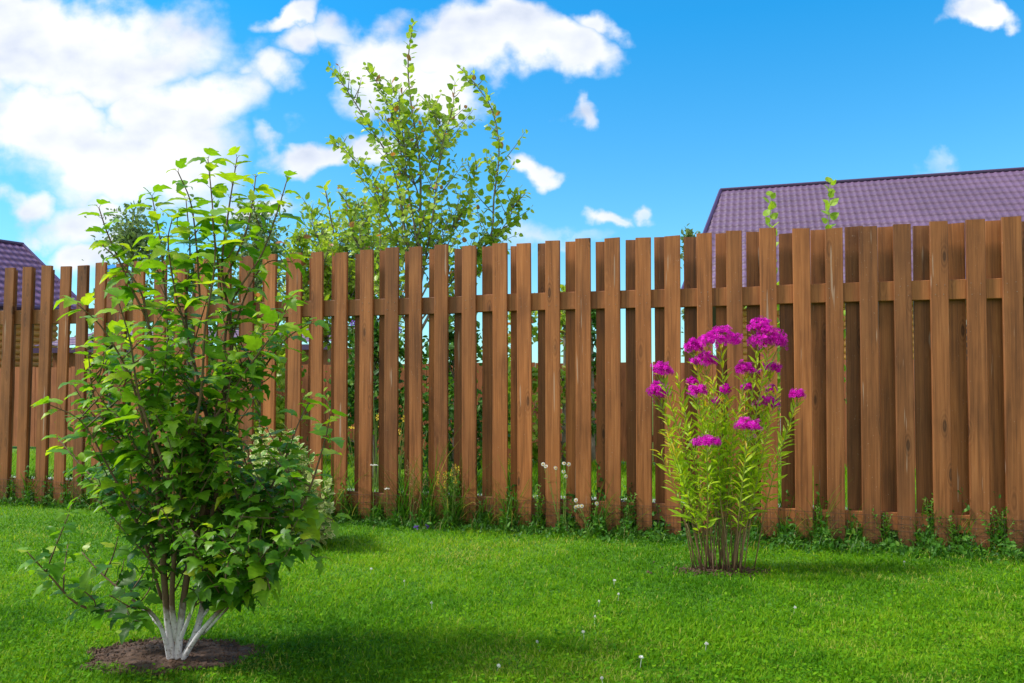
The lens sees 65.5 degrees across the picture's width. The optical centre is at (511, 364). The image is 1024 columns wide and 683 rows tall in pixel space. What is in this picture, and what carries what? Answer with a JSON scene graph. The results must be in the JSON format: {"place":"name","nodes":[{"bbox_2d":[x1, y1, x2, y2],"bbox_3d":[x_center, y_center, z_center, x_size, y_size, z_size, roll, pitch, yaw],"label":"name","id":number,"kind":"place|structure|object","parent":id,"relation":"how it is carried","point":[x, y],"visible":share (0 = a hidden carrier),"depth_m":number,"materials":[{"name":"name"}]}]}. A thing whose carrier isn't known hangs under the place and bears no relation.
{"place":"outdoors","nodes":[
{"label":"outdoors","id":0,"kind":"place"},
{"bbox_2d":[0,239,76,367],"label":"log house","id":1,"kind":"structure","parent":0,"point":[18,256],"depth_m":18.43,"materials":[{"name":"metal"}]},
{"bbox_2d":[33,328,354,367],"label":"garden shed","id":2,"kind":"structure","parent":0,"point":[326,353],"depth_m":16.04,"materials":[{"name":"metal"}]},
{"bbox_2d":[11,476,846,508],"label":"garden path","id":3,"kind":"structure","parent":0,"point":[477,494],"depth_m":6.81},
{"bbox_2d":[12,445,915,529],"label":"grass","id":4,"kind":"structure","parent":0,"point":[351,480],"depth_m":8.37,"materials":[{"name":"green plant"}]},
{"bbox_2d":[481,453,510,484],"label":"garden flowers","id":5,"kind":"object","parent":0,"point":[509,469],"visible":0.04,"depth_m":7.52,"materials":[{"name":"green plant"}]},
{"bbox_2d":[0,398,1023,682],"bbox_3d":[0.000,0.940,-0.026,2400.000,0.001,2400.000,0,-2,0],"label":"lawn ground","id":6,"kind":"structure","parent":0,"point":[432,574],"depth_m":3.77,"materials":[{"name":"green plant"}]},
{"bbox_2d":[68,323,148,464],"bbox_3d":[-4.765,0.354,9.430,1.117,1.798,1.006,1,-2,-31],"label":"garden bush","id":7,"kind":"object","parent":6,"relation":"on","point":[90,393],"visible":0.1,"depth_m":9.41,"materials":[{"name":"plant"}]},
{"bbox_2d":[70,200,170,346],"bbox_3d":[-12.618,-1.839,26.045,3.581,7.111,3.736,-1,-2,37],"label":"distant tree","id":8,"kind":"object","parent":6,"relation":"on","point":[129,233],"visible":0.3,"depth_m":25.86,"materials":[{"name":"green plant"}]},
{"bbox_2d":[77,636,267,676],"bbox_3d":[-1.180,1.006,2.767,0.652,0.028,0.407,0,-2,0],"label":"soil patch","id":9,"kind":"object","parent":6,"relation":"on","point":[146,654],"visible":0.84,"depth_m":2.75,"materials":[{"name":"brown soil"}]},
{"bbox_2d":[13,146,352,659],"bbox_3d":[-1.119,0.133,2.653,1.210,1.794,0.744,0,-2,0],"label":"garden shrub","id":10,"kind":"object","parent":9,"relation":"on","point":[239,569],"visible":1,"depth_m":2.64,"materials":[{"name":"green plant"}]},
{"bbox_2d":[126,248,237,452],"bbox_3d":[-4.245,-0.128,10.546,1.781,2.824,1.677,-1,-2,27],"label":"garden bush","id":11,"kind":"object","parent":6,"relation":"on","point":[211,344],"visible":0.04,"depth_m":10.45,"materials":[{"name":"plant"}]},
{"bbox_2d":[189,194,302,328],"bbox_3d":[-8.443,-1.807,25.975,4.287,7.044,4.277,0,-2,0],"label":"distant tree","id":12,"kind":"object","parent":6,"relation":"on","point":[261,233],"visible":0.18,"depth_m":25.82,"materials":[{"name":"green plant"}]},
{"bbox_2d":[208,293,308,455],"bbox_3d":[-2.956,0.160,9.528,1.302,2.192,1.468,0,-2,0],"label":"garden bush","id":13,"kind":"object","parent":6,"relation":"on","point":[280,403],"visible":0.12,"depth_m":9.37,"materials":[{"name":"green plant"}]},
{"bbox_2d":[234,423,334,547],"bbox_3d":[-1.382,0.748,4.731,0.733,0.807,0.619,0,-2,0],"label":"variegated shrub","id":14,"kind":"object","parent":6,"relation":"on","point":[306,474],"visible":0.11,"depth_m":4.64,"materials":[{"name":"green plant"}]},
{"bbox_2d":[337,478,348,513],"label":"leafy weed","id":15,"kind":"object","parent":6,"relation":"on","point":[342,497],"visible":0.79,"depth_m":5.56,"materials":[{"name":"green plant"}]},
{"bbox_2d":[276,180,422,413],"bbox_3d":[-1.956,-0.466,9.237,1.792,3.368,1.478,0,-2,0],"label":"bushy tree","id":16,"kind":"object","parent":6,"relation":"on","point":[327,245],"visible":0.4,"depth_m":9.15,"materials":[{"name":"green plant"}]},
{"bbox_2d":[325,413,403,491],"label":"garden flowers","id":17,"kind":"object","parent":6,"relation":"on","point":[375,452],"visible":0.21,"depth_m":6.87,"materials":[{"name":"green plant"}]},
{"bbox_2d":[307,320,428,485],"bbox_3d":[-1.362,0.372,7.611,1.186,1.661,1.147,-1,-2,25],"label":"garden bush","id":18,"kind":"object","parent":6,"relation":"on","point":[351,385],"visible":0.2,"depth_m":7.53,"materials":[{"name":"green plant"}]},
{"bbox_2d":[369,464,377,520],"bbox_3d":[-0.942,0.878,5.418,0.054,0.426,0.060,-1,-2,34],"label":"yarrow","id":19,"kind":"object","parent":6,"relation":"on","point":[373,491],"visible":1,"depth_m":5.41,"materials":[{"name":"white plant"}]},
{"bbox_2d":[350,320,428,490],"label":"garden flowers","id":20,"kind":"object","parent":6,"relation":"on","point":[353,323],"visible":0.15,"depth_m":7.01,"materials":[{"name":"green plant"}]},
{"bbox_2d":[405,459,427,520],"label":"dry grass","id":21,"kind":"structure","parent":6,"relation":"on","point":[413,486],"depth_m":5.37,"materials":[{"name":"plant"}]},
{"bbox_2d":[413,524,428,532],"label":"bell flower","id":22,"kind":"object","parent":6,"relation":"on","point":[417,528],"visible":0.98,"depth_m":5.15,"materials":[{"name":"purple plant"}]},
{"bbox_2d":[325,18,533,347],"bbox_3d":[-0.914,-1.226,8.372,2.310,4.838,1.210,0,-2,0],"label":"aspen tree","id":23,"kind":"object","parent":6,"relation":"on","point":[404,113],"visible":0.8,"depth_m":8.34,"materials":[{"name":"green plant"}]},
{"bbox_2d":[436,465,461,528],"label":"yellow weed","id":24,"kind":"object","parent":6,"relation":"on","point":[445,486],"visible":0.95,"depth_m":5.28,"materials":[{"name":"plant"}]},
{"bbox_2d":[398,314,510,490],"bbox_3d":[-0.491,0.354,7.410,1.161,1.686,1.194,0,-2,0],"label":"garden bush","id":25,"kind":"object","parent":6,"relation":"on","point":[450,396],"visible":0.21,"depth_m":7.32,"materials":[{"name":"green plant"}]},
{"bbox_2d":[449,464,465,520],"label":"dry grass","id":26,"kind":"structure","parent":6,"relation":"on","point":[454,489],"depth_m":5.34,"materials":[{"name":"plant"}]},
{"bbox_2d":[0,359,967,467],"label":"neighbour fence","id":27,"kind":"object","parent":6,"relation":"on","point":[304,385],"visible":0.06,"depth_m":10.71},
{"bbox_2d":[498,494,511,517],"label":"leafy weed","id":28,"kind":"object","parent":6,"relation":"on","point":[504,504],"visible":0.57,"depth_m":5.26,"materials":[{"name":"green plant"}]},
{"bbox_2d":[0,216,1023,553],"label":"wooden fence","id":29,"kind":"object","parent":6,"relation":"on","point":[952,380],"visible":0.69,"depth_m":5.06,"materials":[{"name":"brown wood"}]},
{"bbox_2d":[0,425,1023,568],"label":"weeds","id":30,"kind":"object","parent":6,"relation":"on","point":[854,539],"visible":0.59,"depth_m":5.01,"materials":[{"name":"green plant"}]},
{"bbox_2d":[3,479,1023,549],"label":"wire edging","id":31,"kind":"object","parent":6,"relation":"on","point":[673,529],"visible":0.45,"depth_m":4.97,"materials":[{"name":"green plant"}]},
{"bbox_2d":[508,311,562,462],"bbox_3d":[0.115,0.209,9.021,0.857,2.065,0.774,1,-2,-35],"label":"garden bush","id":32,"kind":"object","parent":6,"relation":"on","point":[535,398],"visible":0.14,"depth_m":8.93,"materials":[{"name":"green plant"}]},
{"bbox_2d":[534,483,544,525],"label":"leafy weed","id":33,"kind":"object","parent":6,"relation":"on","point":[538,502],"visible":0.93,"depth_m":5.19,"materials":[{"name":"green plant"}]},
{"bbox_2d":[542,462,569,532],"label":"daisy plant","id":34,"kind":"object","parent":6,"relation":"on","point":[564,513],"visible":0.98,"depth_m":5.08,"materials":[{"name":"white plant"}]},
{"bbox_2d":[560,284,565,463],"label":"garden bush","id":35,"kind":"object","parent":6,"relation":"on","point":[563,372],"visible":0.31,"depth_m":9.25,"materials":[{"name":"green plant"}]},
{"bbox_2d":[574,498,598,535],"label":"daisy plant","id":36,"kind":"object","parent":6,"relation":"on","point":[579,506],"visible":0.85,"depth_m":4.99,"materials":[{"name":"white plant"}]},
{"bbox_2d":[591,309,596,463],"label":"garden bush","id":37,"kind":"object","parent":6,"relation":"on","point":[593,395],"visible":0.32,"depth_m":9.56,"materials":[{"name":"green plant"}]},
{"bbox_2d":[624,492,636,530],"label":"leafy weed","id":38,"kind":"object","parent":6,"relation":"on","point":[628,516],"visible":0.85,"depth_m":5.02,"materials":[{"name":"green plant"}]},
{"bbox_2d":[680,223,700,356],"bbox_3d":[5.367,-1.317,24.056,0.934,5.957,0.979,-1,-2,18],"label":"distant tree","id":39,"kind":"object","parent":6,"relation":"on","point":[689,232],"visible":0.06,"depth_m":24.07,"materials":[{"name":"green plant"}]},
{"bbox_2d":[646,561,778,577],"bbox_3d":[1.007,1.048,4.077,0.661,0.027,0.342,0,-2,0],"label":"soil bed","id":40,"kind":"object","parent":6,"relation":"on","point":[749,569],"visible":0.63,"depth_m":4.04,"materials":[{"name":"brown soil"}]},
{"bbox_2d":[646,316,805,574],"bbox_3d":[1.092,0.401,3.997,0.802,1.304,0.538,0,-2,0],"label":"phlox","id":41,"kind":"object","parent":40,"relation":"on","point":[716,478],"visible":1,"depth_m":4.02,"materials":[{"name":"green plant"}]},
{"bbox_2d":[745,191,780,464],"bbox_3d":[1.992,-0.113,6.105,0.459,2.487,0.335,0,-2,0],"label":"sapling","id":42,"kind":"object","parent":6,"relation":"on","point":[771,206],"visible":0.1,"depth_m":6.12,"materials":[{"name":"green plant"}]},
{"bbox_2d":[813,498,822,537],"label":"leafy weed","id":43,"kind":"object","parent":6,"relation":"on","point":[817,508],"visible":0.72,"depth_m":4.75,"materials":[{"name":"green plant"}]},
{"bbox_2d":[812,177,845,425],"bbox_3d":[2.432,-0.170,6.066,0.478,2.599,0.308,1,-2,-30],"label":"sapling","id":44,"kind":"object","parent":6,"relation":"on","point":[832,202],"visible":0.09,"depth_m":6.12,"materials":[{"name":"green plant"}]},
{"bbox_2d":[871,508,892,548],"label":"leafy weed","id":45,"kind":"object","parent":6,"relation":"on","point":[886,519],"visible":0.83,"depth_m":4.64,"materials":[{"name":"green plant"}]},
{"bbox_2d":[923,493,935,537],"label":"leafy weed","id":46,"kind":"object","parent":6,"relation":"on","point":[927,511],"visible":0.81,"depth_m":4.59,"materials":[{"name":"green plant"}]},
{"bbox_2d":[937,515,956,547],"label":"leafy weed","id":47,"kind":"object","parent":6,"relation":"on","point":[952,529],"visible":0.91,"depth_m":4.53,"materials":[{"name":"green plant"}]},
{"bbox_2d":[980,506,1014,546],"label":"leafy weed","id":48,"kind":"object","parent":6,"relation":"on","point":[1002,522],"visible":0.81,"depth_m":4.48,"materials":[{"name":"green plant"}]},
{"bbox_2d":[0,0,1023,383],"label":"sky","id":49,"kind":"structure","parent":0,"point":[636,114],"materials":[{"name":"blue"}]},
{"bbox_2d":[681,167,1023,430],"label":"house roof","id":50,"kind":"structure","parent":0,"point":[952,197],"depth_m":19.84,"materials":[{"name":"metal"}]}
]}

